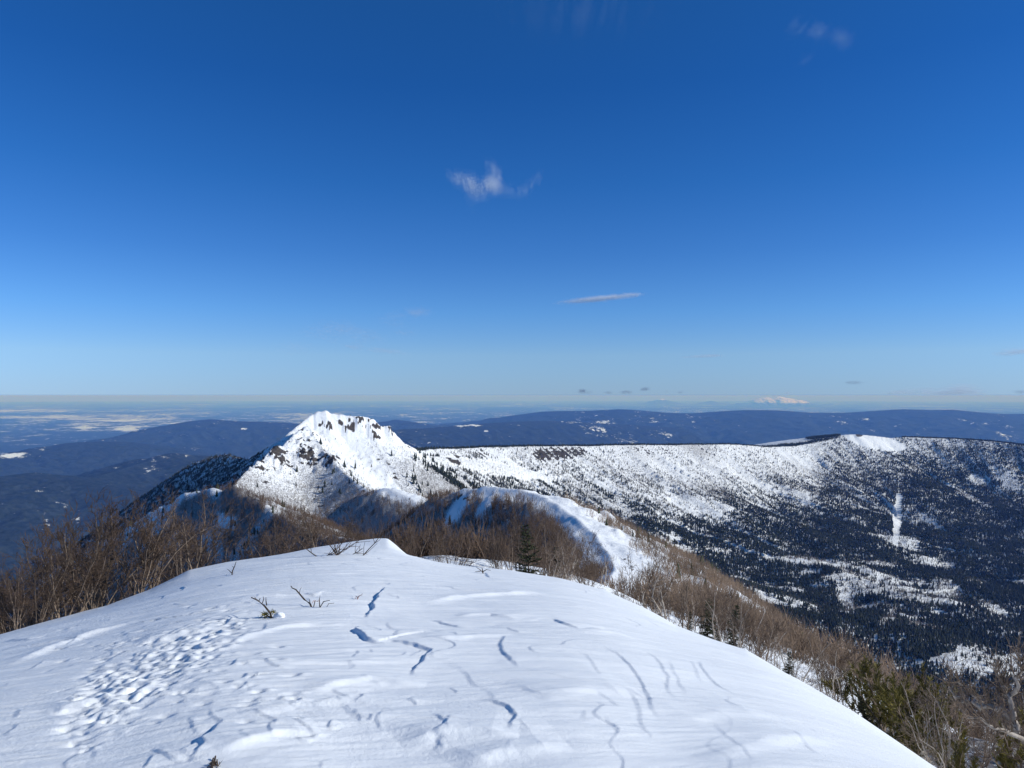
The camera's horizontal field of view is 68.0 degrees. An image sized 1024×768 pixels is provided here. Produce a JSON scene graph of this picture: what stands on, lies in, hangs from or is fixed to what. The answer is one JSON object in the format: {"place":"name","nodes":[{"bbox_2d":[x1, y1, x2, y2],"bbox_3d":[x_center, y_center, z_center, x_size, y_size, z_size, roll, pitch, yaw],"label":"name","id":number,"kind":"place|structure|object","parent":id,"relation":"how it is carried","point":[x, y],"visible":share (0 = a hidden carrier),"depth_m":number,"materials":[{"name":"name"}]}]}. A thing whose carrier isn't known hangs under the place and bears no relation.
{"place":"outdoors","nodes":[
{"label":"outdoors","id":0,"kind":"place"},
{"bbox_2d":[0,472,156,583],"bbox_3d":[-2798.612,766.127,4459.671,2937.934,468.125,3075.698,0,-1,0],"label":"hill","id":1,"kind":"structure","parent":0,"point":[32,498],"depth_m":4090.12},
{"bbox_2d":[0,442,249,475],"bbox_3d":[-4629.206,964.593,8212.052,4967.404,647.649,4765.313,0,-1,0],"label":"hill","id":2,"kind":"structure","parent":0,"point":[73,459],"depth_m":7875.36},
{"bbox_2d":[76,453,246,486],"bbox_3d":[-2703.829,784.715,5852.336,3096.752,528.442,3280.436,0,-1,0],"label":"hill","id":3,"kind":"structure","parent":0,"point":[153,471],"depth_m":5331.40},
{"bbox_2d":[85,419,298,457],"bbox_3d":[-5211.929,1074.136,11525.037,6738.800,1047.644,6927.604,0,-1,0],"label":"hill","id":4,"kind":"structure","parent":0,"point":[246,439],"depth_m":11112.12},
{"bbox_2d":[13,410,471,593],"bbox_3d":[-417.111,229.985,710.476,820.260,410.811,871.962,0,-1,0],"label":"mountain peak","id":5,"kind":"structure","parent":0,"point":[345,431],"depth_m":663.41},
{"bbox_2d":[12,437,477,593],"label":"conifer stand","id":6,"kind":"object","parent":5,"relation":"on","point":[450,478],"visible":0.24,"depth_m":737.31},
{"bbox_2d":[25,414,471,586],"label":"mountain scrub","id":7,"kind":"object","parent":5,"relation":"on","point":[360,483],"visible":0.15,"depth_m":683.31,"materials":[{"name":"brown wood"}]},
{"bbox_2d":[278,305,428,353],"bbox_3d":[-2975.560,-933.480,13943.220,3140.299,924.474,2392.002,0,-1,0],"label":"cloud","id":8,"kind":"structure","parent":0,"point":[360,332],"depth_m":14001.78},
{"bbox_2d":[377,420,455,429],"bbox_3d":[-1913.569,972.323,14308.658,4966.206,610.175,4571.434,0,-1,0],"label":"hill","id":9,"kind":"structure","parent":0,"point":[397,424],"depth_m":13861.59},
{"bbox_2d":[0,538,935,767],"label":"snow ground","id":10,"kind":"structure","parent":0,"point":[404,660],"depth_m":5.75,"materials":[{"name":"snow"}]},
{"bbox_2d":[0,550,44,629],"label":"birch tree","id":11,"kind":"object","parent":10,"relation":"on","point":[18,606],"visible":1,"depth_m":11.38,"materials":[{"name":"brown plant"}]},
{"bbox_2d":[0,570,45,633],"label":"birch tree","id":12,"kind":"object","parent":10,"relation":"on","point":[2,601],"visible":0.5,"depth_m":12.53,"materials":[{"name":"brown plant"}]},
{"bbox_2d":[0,575,60,630],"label":"birch tree","id":13,"kind":"object","parent":10,"relation":"on","point":[22,611],"visible":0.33,"depth_m":12.82,"materials":[{"name":"brown plant"}]},
{"bbox_2d":[0,560,61,627],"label":"birch tree","id":14,"kind":"object","parent":10,"relation":"on","point":[27,600],"visible":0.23,"depth_m":14.94,"materials":[{"name":"brown plant"}]},
{"bbox_2d":[0,562,73,627],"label":"birch tree","id":15,"kind":"object","parent":10,"relation":"on","point":[3,581],"visible":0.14,"depth_m":15.33,"materials":[{"name":"brown plant"}]},
{"bbox_2d":[0,526,86,621],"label":"birch tree","id":16,"kind":"object","parent":10,"relation":"on","point":[41,561],"visible":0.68,"depth_m":12.48,"materials":[{"name":"brown plant"}]},
{"bbox_2d":[24,542,85,623],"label":"birch tree","id":17,"kind":"object","parent":10,"relation":"on","point":[37,595],"visible":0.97,"depth_m":12.09,"materials":[{"name":"brown plant"}]},
{"bbox_2d":[36,517,96,618],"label":"birch tree","id":18,"kind":"object","parent":10,"relation":"on","point":[56,615],"visible":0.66,"depth_m":12.64,"materials":[{"name":"brown plant"}]},
{"bbox_2d":[14,518,122,615],"bbox_3d":[-7.333,3.211,12.528,1.631,2.029,1.328,0,-1,-28],"label":"birch tree","id":19,"kind":"object","parent":10,"relation":"on","point":[93,562],"visible":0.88,"depth_m":12.73,"materials":[{"name":"brown plant"}]},
{"bbox_2d":[16,501,144,614],"bbox_3d":[-9.128,4.088,16.040,2.356,3.337,1.900,0,-1,-16],"label":"birch tree","id":20,"kind":"object","parent":10,"relation":"on","point":[77,608],"visible":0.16,"depth_m":15.97,"materials":[{"name":"brown plant"}]},
{"bbox_2d":[39,491,143,608],"bbox_3d":[-8.504,3.601,15.636,1.967,2.786,1.586,0,-1,-10],"label":"birch tree","id":21,"kind":"object","parent":10,"relation":"on","point":[103,597],"visible":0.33,"depth_m":15.42,"materials":[{"name":"brown plant"}]},
{"bbox_2d":[54,494,130,611],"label":"birch tree","id":22,"kind":"object","parent":10,"relation":"on","point":[72,574],"visible":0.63,"depth_m":13.16,"materials":[{"name":"brown plant"}]},
{"bbox_2d":[43,485,145,608],"bbox_3d":[-8.268,3.401,15.126,1.900,2.869,1.729,0,-1,13],"label":"birch tree","id":23,"kind":"object","parent":10,"relation":"on","point":[82,546],"visible":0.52,"depth_m":14.98,"materials":[{"name":"brown plant"}]},
{"bbox_2d":[24,513,180,611],"bbox_3d":[-7.418,3.389,13.561,1.761,2.120,2.986,0,-1,7],"label":"birch tree","id":24,"kind":"object","parent":10,"relation":"on","point":[106,576],"visible":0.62,"depth_m":13.69,"materials":[{"name":"brown plant"}]},
{"bbox_2d":[83,553,147,606],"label":"birch tree","id":25,"kind":"object","parent":10,"relation":"on","point":[128,589],"visible":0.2,"depth_m":16.96,"materials":[{"name":"brown plant"}]},
{"bbox_2d":[75,485,178,598],"bbox_3d":[-7.539,3.311,15.200,1.806,2.586,1.662,0,-1,20],"label":"birch tree","id":26,"kind":"object","parent":10,"relation":"on","point":[147,542],"visible":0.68,"depth_m":15.04,"materials":[{"name":"brown plant"}]},
{"bbox_2d":[84,491,170,594],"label":"birch tree","id":27,"kind":"object","parent":10,"relation":"on","point":[131,585],"visible":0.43,"depth_m":15.85,"materials":[{"name":"brown plant"}]},
{"bbox_2d":[113,483,208,588],"bbox_3d":[-7.574,3.407,16.361,1.781,2.523,1.436,0,-1,18],"label":"birch tree","id":28,"kind":"object","parent":10,"relation":"on","point":[166,555],"visible":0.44,"depth_m":16.33,"materials":[{"name":"brown plant"}]},
{"bbox_2d":[84,496,245,593],"bbox_3d":[-6.923,3.298,15.069,2.966,2.106,1.750,0,-1,-4],"label":"birch tree","id":29,"kind":"object","parent":10,"relation":"on","point":[151,546],"visible":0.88,"depth_m":14.84,"materials":[{"name":"brown plant"}]},
{"bbox_2d":[138,516,204,584],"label":"birch tree","id":30,"kind":"object","parent":10,"relation":"on","point":[175,559],"visible":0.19,"depth_m":20.22,"materials":[{"name":"brown plant"}]},
{"bbox_2d":[158,502,214,575],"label":"birch tree","id":31,"kind":"object","parent":10,"relation":"on","point":[180,559],"visible":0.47,"depth_m":17.76,"materials":[{"name":"brown plant"}]},
{"bbox_2d":[165,508,222,571],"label":"birch tree","id":32,"kind":"object","parent":10,"relation":"on","point":[202,562],"visible":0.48,"depth_m":20.41,"materials":[{"name":"brown plant"}]},
{"bbox_2d":[174,487,216,569],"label":"birch tree","id":33,"kind":"object","parent":10,"relation":"on","point":[187,549],"visible":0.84,"depth_m":16.24,"materials":[{"name":"brown plant"}]},
{"bbox_2d":[167,500,267,577],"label":"birch tree","id":34,"kind":"object","parent":10,"relation":"on","point":[212,541],"visible":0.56,"depth_m":20.07,"materials":[{"name":"brown plant"}]},
{"bbox_2d":[258,509,308,554],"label":"birch tree","id":35,"kind":"object","parent":10,"relation":"on","point":[276,536],"visible":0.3,"depth_m":25.17,"materials":[{"name":"brown plant"}]},
{"bbox_2d":[257,505,311,554],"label":"birch tree","id":36,"kind":"object","parent":10,"relation":"on","point":[280,550],"visible":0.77,"depth_m":23.71,"materials":[{"name":"brown plant"}]},
{"bbox_2d":[254,500,355,548],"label":"birch tree","id":37,"kind":"object","parent":10,"relation":"on","point":[316,534],"visible":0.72,"depth_m":24.76,"materials":[{"name":"brown plant"}]},
{"bbox_2d":[259,521,352,556],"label":"birch tree","id":38,"kind":"object","parent":10,"relation":"on","point":[295,540],"visible":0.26,"depth_m":27.19,"materials":[{"name":"brown plant"}]},
{"bbox_2d":[290,493,329,547],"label":"birch tree","id":39,"kind":"object","parent":10,"relation":"on","point":[308,532],"visible":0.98,"depth_m":20.15,"materials":[{"name":"brown plant"}]},
{"bbox_2d":[294,525,384,555],"bbox_3d":[-3.274,3.010,14.381,1.655,0.706,0.488,0,-1,-18],"label":"bare shrub","id":40,"kind":"object","parent":10,"relation":"on","point":[338,552],"visible":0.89,"depth_m":14.37,"materials":[{"name":"plant"}]},
{"bbox_2d":[332,515,393,541],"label":"birch tree","id":41,"kind":"object","parent":10,"relation":"on","point":[358,535],"visible":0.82,"depth_m":25.22,"materials":[{"name":"brown plant"}]},
{"bbox_2d":[428,538,470,564],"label":"birch tree","id":42,"kind":"object","parent":10,"relation":"on","point":[439,557],"visible":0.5,"depth_m":26.07,"materials":[{"name":"brown plant"}]},
{"bbox_2d":[435,527,480,566],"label":"birch tree","id":43,"kind":"object","parent":10,"relation":"on","point":[460,561],"visible":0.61,"depth_m":26.82,"materials":[{"name":"brown plant"}]},
{"bbox_2d":[537,538,573,577],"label":"birch tree","id":44,"kind":"object","parent":10,"relation":"on","point":[553,569],"visible":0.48,"depth_m":21.33,"materials":[{"name":"brown plant"}]},
{"bbox_2d":[538,530,578,579],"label":"birch tree","id":45,"kind":"object","parent":10,"relation":"on","point":[568,565],"visible":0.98,"depth_m":18.02,"materials":[{"name":"brown plant"}]},
{"bbox_2d":[552,536,580,580],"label":"birch tree","id":46,"kind":"object","parent":10,"relation":"on","point":[570,578],"visible":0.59,"depth_m":20.45,"materials":[{"name":"brown plant"}]},
{"bbox_2d":[561,530,606,586],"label":"birch tree","id":47,"kind":"object","parent":10,"relation":"on","point":[593,573],"visible":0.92,"depth_m":19.64,"materials":[{"name":"brown plant"}]},
{"bbox_2d":[622,543,681,616],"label":"birch tree","id":48,"kind":"object","parent":10,"relation":"on","point":[663,592],"visible":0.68,"depth_m":22.46,"materials":[{"name":"brown plant"}]},
{"bbox_2d":[635,561,677,619],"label":"birch tree","id":49,"kind":"object","parent":10,"relation":"on","point":[644,605],"visible":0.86,"depth_m":16.44,"materials":[{"name":"brown plant"}]},
{"bbox_2d":[665,565,695,629],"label":"birch tree","id":50,"kind":"object","parent":10,"relation":"on","point":[686,602],"visible":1,"depth_m":15.20,"materials":[{"name":"brown plant"}]},
{"bbox_2d":[677,582,721,634],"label":"birch tree","id":51,"kind":"object","parent":10,"relation":"on","point":[697,614],"visible":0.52,"depth_m":19.16,"materials":[{"name":"brown plant"}]},
{"bbox_2d":[697,598,719,640],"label":"spruce tree","id":52,"kind":"object","parent":10,"relation":"on","point":[707,629],"visible":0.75,"depth_m":16.88,"materials":[{"name":"plant"}]},
{"bbox_2d":[699,590,726,641],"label":"birch tree","id":53,"kind":"object","parent":10,"relation":"on","point":[713,614],"visible":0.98,"depth_m":16.43,"materials":[{"name":"brown plant"}]},
{"bbox_2d":[694,587,744,644],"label":"birch tree","id":54,"kind":"object","parent":10,"relation":"on","point":[724,625],"visible":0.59,"depth_m":19.15,"materials":[{"name":"brown plant"}]},
{"bbox_2d":[724,605,744,647],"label":"spruce tree","id":55,"kind":"object","parent":10,"relation":"on","point":[735,614],"visible":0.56,"depth_m":17.49,"materials":[{"name":"plant"}]},
{"bbox_2d":[720,588,751,646],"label":"birch tree","id":56,"kind":"object","parent":10,"relation":"on","point":[733,630],"visible":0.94,"depth_m":13.95,"materials":[{"name":"brown plant"}]},
{"bbox_2d":[724,602,755,647],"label":"birch tree","id":57,"kind":"object","parent":10,"relation":"on","point":[739,633],"visible":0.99,"depth_m":13.85,"materials":[{"name":"brown plant"}]},
{"bbox_2d":[730,600,783,656],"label":"birch tree","id":58,"kind":"object","parent":10,"relation":"on","point":[753,644],"visible":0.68,"depth_m":15.58,"materials":[{"name":"brown plant"}]},
{"bbox_2d":[729,611,787,664],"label":"birch tree","id":59,"kind":"object","parent":10,"relation":"on","point":[763,645],"visible":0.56,"depth_m":17.21,"materials":[{"name":"brown plant"}]},
{"bbox_2d":[749,596,789,660],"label":"birch tree","id":60,"kind":"object","parent":10,"relation":"on","point":[759,641],"visible":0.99,"depth_m":14.04,"materials":[{"name":"brown plant"}]},
{"bbox_2d":[816,648,848,704],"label":"birch tree","id":61,"kind":"object","parent":10,"relation":"on","point":[831,670],"visible":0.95,"depth_m":13.51,"materials":[{"name":"brown plant"}]},
{"bbox_2d":[811,638,882,705],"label":"birch tree","id":62,"kind":"object","parent":10,"relation":"on","point":[825,672],"visible":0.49,"depth_m":15.20,"materials":[{"name":"brown plant"}]},
{"bbox_2d":[818,654,913,738],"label":"dwarf pine","id":63,"kind":"object","parent":10,"relation":"on","point":[865,671],"visible":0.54,"depth_m":12.83,"materials":[{"name":"plant"}]},
{"bbox_2d":[856,693,875,724],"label":"spruce tree","id":64,"kind":"object","parent":10,"relation":"on","point":[862,707],"visible":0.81,"depth_m":11.10,"materials":[{"name":"plant"}]},
{"bbox_2d":[841,662,954,746],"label":"dwarf pine","id":65,"kind":"object","parent":10,"relation":"on","point":[851,680],"visible":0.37,"depth_m":11.56,"materials":[{"name":"plant"}]},
{"bbox_2d":[885,720,933,756],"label":"dwarf pine","id":66,"kind":"object","parent":10,"relation":"on","point":[913,746],"visible":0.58,"depth_m":9.73,"materials":[{"name":"plant"}]},
{"bbox_2d":[870,672,957,767],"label":"dwarf pine","id":67,"kind":"object","parent":10,"relation":"on","point":[895,712],"visible":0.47,"depth_m":10.90,"materials":[{"name":"plant"}]},
{"bbox_2d":[894,675,954,767],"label":"birch tree","id":68,"kind":"object","parent":10,"relation":"on","point":[923,743],"visible":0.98,"depth_m":8.76,"materials":[{"name":"brown plant"}]},
{"bbox_2d":[905,684,991,767],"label":"birch tree","id":69,"kind":"object","parent":10,"relation":"on","point":[949,742],"visible":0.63,"depth_m":9.89,"materials":[{"name":"brown plant"}]},
{"bbox_2d":[929,739,970,767],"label":"dwarf pine","id":70,"kind":"object","parent":10,"relation":"on","point":[958,760],"visible":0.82,"depth_m":8.89,"materials":[{"name":"plant"}]},
{"bbox_2d":[929,678,1005,767],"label":"birch tree","id":71,"kind":"object","parent":10,"relation":"on","point":[983,759],"visible":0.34,"depth_m":11.36,"materials":[{"name":"brown plant"}]},
{"bbox_2d":[930,631,1023,753],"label":"birch tree","id":72,"kind":"object","parent":10,"relation":"on","point":[1012,714],"visible":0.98,"depth_m":9.42,"materials":[{"name":"brown plant"}]},
{"bbox_2d":[945,706,1023,767],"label":"dwarf pine","id":73,"kind":"object","parent":10,"relation":"on","point":[1009,763],"visible":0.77,"depth_m":9.77,"materials":[{"name":"plant"}]},
{"bbox_2d":[962,683,1023,767],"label":"birch tree","id":74,"kind":"object","parent":10,"relation":"on","point":[993,748],"visible":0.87,"depth_m":9.08,"materials":[{"name":"brown plant"}]},
{"bbox_2d":[454,161,539,203],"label":"cloud","id":75,"kind":"structure","parent":0,"point":[473,188],"depth_m":5009.11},
{"bbox_2d":[0,401,1023,594],"bbox_3d":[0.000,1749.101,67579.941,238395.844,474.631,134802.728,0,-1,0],"label":"distant plain","id":76,"kind":"structure","parent":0,"point":[25,425],"depth_m":47923.96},
{"bbox_2d":[0,0,1023,401],"label":"sky","id":77,"kind":"structure","parent":0,"point":[189,188],"materials":[{"name":"blue"}]},
{"bbox_2d":[7,485,1023,767],"bbox_3d":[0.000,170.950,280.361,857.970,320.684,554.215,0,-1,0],"label":"ridge terrain","id":78,"kind":"structure","parent":0,"point":[577,519],"depth_m":228.70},
{"bbox_2d":[215,534,259,563],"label":"birch tree","id":79,"kind":"object","parent":78,"relation":"on","point":[237,553],"visible":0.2,"depth_m":27.47,"materials":[{"name":"brown plant"}]},
{"bbox_2d":[228,514,296,560],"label":"birch tree","id":80,"kind":"object","parent":78,"relation":"on","point":[249,532],"visible":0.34,"depth_m":27.26,"materials":[{"name":"brown plant"}]},
{"bbox_2d":[21,478,616,627],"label":"birch thicket","id":81,"kind":"object","parent":78,"relation":"on","point":[476,543],"visible":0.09,"depth_m":209.96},
{"bbox_2d":[385,510,428,558],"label":"birch tree","id":82,"kind":"object","parent":78,"relation":"on","point":[408,551],"visible":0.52,"depth_m":27.29,"materials":[{"name":"brown plant"}]},
{"bbox_2d":[24,483,813,641],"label":"dwarf conifers","id":83,"kind":"object","parent":78,"relation":"on","point":[272,509],"visible":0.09,"depth_m":223.87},
{"bbox_2d":[406,511,438,557],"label":"birch tree","id":84,"kind":"object","parent":78,"relation":"on","point":[419,537],"visible":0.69,"depth_m":32.55,"materials":[{"name":"brown plant"}]},
{"bbox_2d":[425,518,471,560],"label":"birch tree","id":85,"kind":"object","parent":78,"relation":"on","point":[459,535],"visible":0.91,"depth_m":33.83,"materials":[{"name":"brown plant"}]},
{"bbox_2d":[478,514,521,569],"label":"birch tree","id":86,"kind":"object","parent":78,"relation":"on","point":[491,549],"visible":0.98,"depth_m":27.92,"materials":[{"name":"brown plant"}]},
{"bbox_2d":[488,524,522,569],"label":"birch tree","id":87,"kind":"object","parent":78,"relation":"on","point":[512,556],"visible":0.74,"depth_m":28.91,"materials":[{"name":"brown plant"}]},
{"bbox_2d":[501,517,549,572],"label":"birch tree","id":88,"kind":"object","parent":78,"relation":"on","point":[535,541],"visible":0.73,"depth_m":31.94,"materials":[{"name":"brown plant"}]},
{"bbox_2d":[513,524,542,574],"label":"spruce tree","id":89,"kind":"object","parent":78,"relation":"on","point":[526,557],"visible":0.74,"depth_m":26.86,"materials":[{"name":"plant"}]},
{"bbox_2d":[534,513,569,576],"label":"birch tree","id":90,"kind":"object","parent":78,"relation":"on","point":[546,560],"visible":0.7,"depth_m":27.30,"materials":[{"name":"brown plant"}]},
{"bbox_2d":[538,527,576,575],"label":"birch tree","id":91,"kind":"object","parent":78,"relation":"on","point":[571,538],"visible":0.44,"depth_m":33.27,"materials":[{"name":"brown plant"}]},
{"bbox_2d":[606,564,645,601],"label":"birch tree","id":92,"kind":"object","parent":78,"relation":"on","point":[622,586],"visible":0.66,"depth_m":28.09,"materials":[{"name":"brown plant"}]},
{"bbox_2d":[365,487,1023,746],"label":"birch thicket","id":93,"kind":"object","parent":78,"relation":"on","point":[713,578],"visible":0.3,"depth_m":51.80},
{"bbox_2d":[671,584,731,624],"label":"birch tree","id":94,"kind":"object","parent":78,"relation":"on","point":[705,602],"visible":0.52,"depth_m":37.46,"materials":[{"name":"brown plant"}]},
{"bbox_2d":[745,619,795,669],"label":"birch tree","id":95,"kind":"object","parent":78,"relation":"on","point":[788,647],"visible":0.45,"depth_m":20.27,"materials":[{"name":"brown plant"}]},
{"bbox_2d":[782,614,809,655],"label":"birch tree","id":96,"kind":"object","parent":78,"relation":"on","point":[800,639],"visible":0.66,"depth_m":43.30,"materials":[{"name":"brown plant"}]},
{"bbox_2d":[761,633,851,683],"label":"birch tree","id":97,"kind":"object","parent":78,"relation":"on","point":[811,665],"visible":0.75,"depth_m":16.53,"materials":[{"name":"brown plant"}]},
{"bbox_2d":[797,630,860,704],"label":"birch tree","id":98,"kind":"object","parent":78,"relation":"on","point":[839,662],"visible":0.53,"depth_m":16.73,"materials":[{"name":"brown plant"}]},
{"bbox_2d":[955,688,1020,741],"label":"birch tree","id":99,"kind":"object","parent":78,"relation":"on","point":[979,734],"visible":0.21,"depth_m":21.54,"materials":[{"name":"brown plant"}]},
{"bbox_2d":[392,421,707,447],"bbox_3d":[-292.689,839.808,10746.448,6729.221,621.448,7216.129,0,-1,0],"label":"hill","id":100,"kind":"structure","parent":0,"point":[539,433],"depth_m":9974.33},
{"bbox_2d":[556,292,641,303],"bbox_3d":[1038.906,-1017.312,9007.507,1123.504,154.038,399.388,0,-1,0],"label":"cloud","id":101,"kind":"structure","parent":0,"point":[604,298],"depth_m":9000.11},
{"bbox_2d":[633,399,686,404],"bbox_3d":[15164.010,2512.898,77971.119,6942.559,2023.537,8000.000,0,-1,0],"label":"mountain","id":102,"kind":"structure","parent":0,"point":[661,402],"depth_m":76938.20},
{"bbox_2d":[421,434,1023,740],"bbox_3d":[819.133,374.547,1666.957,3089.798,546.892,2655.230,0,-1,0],"label":"escarpment terrain","id":103,"kind":"structure","parent":0,"point":[495,467],"depth_m":1487.39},
{"bbox_2d":[414,434,1023,744],"bbox_3d":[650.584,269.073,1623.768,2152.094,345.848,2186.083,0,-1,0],"label":"conifer forest","id":104,"kind":"object","parent":103,"relation":"on","point":[832,615],"visible":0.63,"depth_m":1338.54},
{"bbox_2d":[425,436,1023,740],"bbox_3d":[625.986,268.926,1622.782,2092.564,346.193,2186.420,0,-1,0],"label":"bare woods","id":105,"kind":"object","parent":103,"relation":"on","point":[900,589],"visible":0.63,"depth_m":1374.70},
{"bbox_2d":[439,409,1023,444],"bbox_3d":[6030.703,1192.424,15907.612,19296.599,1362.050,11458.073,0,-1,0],"label":"mountain range","id":106,"kind":"structure","parent":0,"point":[753,427],"depth_m":13850.36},
{"bbox_2d":[735,396,823,405],"bbox_3d":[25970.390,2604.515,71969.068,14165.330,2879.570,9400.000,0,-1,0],"label":"mountain","id":107,"kind":"structure","parent":0,"point":[775,401],"depth_m":70754.20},
{"bbox_2d":[892,384,995,395],"bbox_3d":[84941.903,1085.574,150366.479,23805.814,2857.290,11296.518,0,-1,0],"label":"cloud","id":108,"kind":"structure","parent":0,"point":[961,391],"depth_m":149890.33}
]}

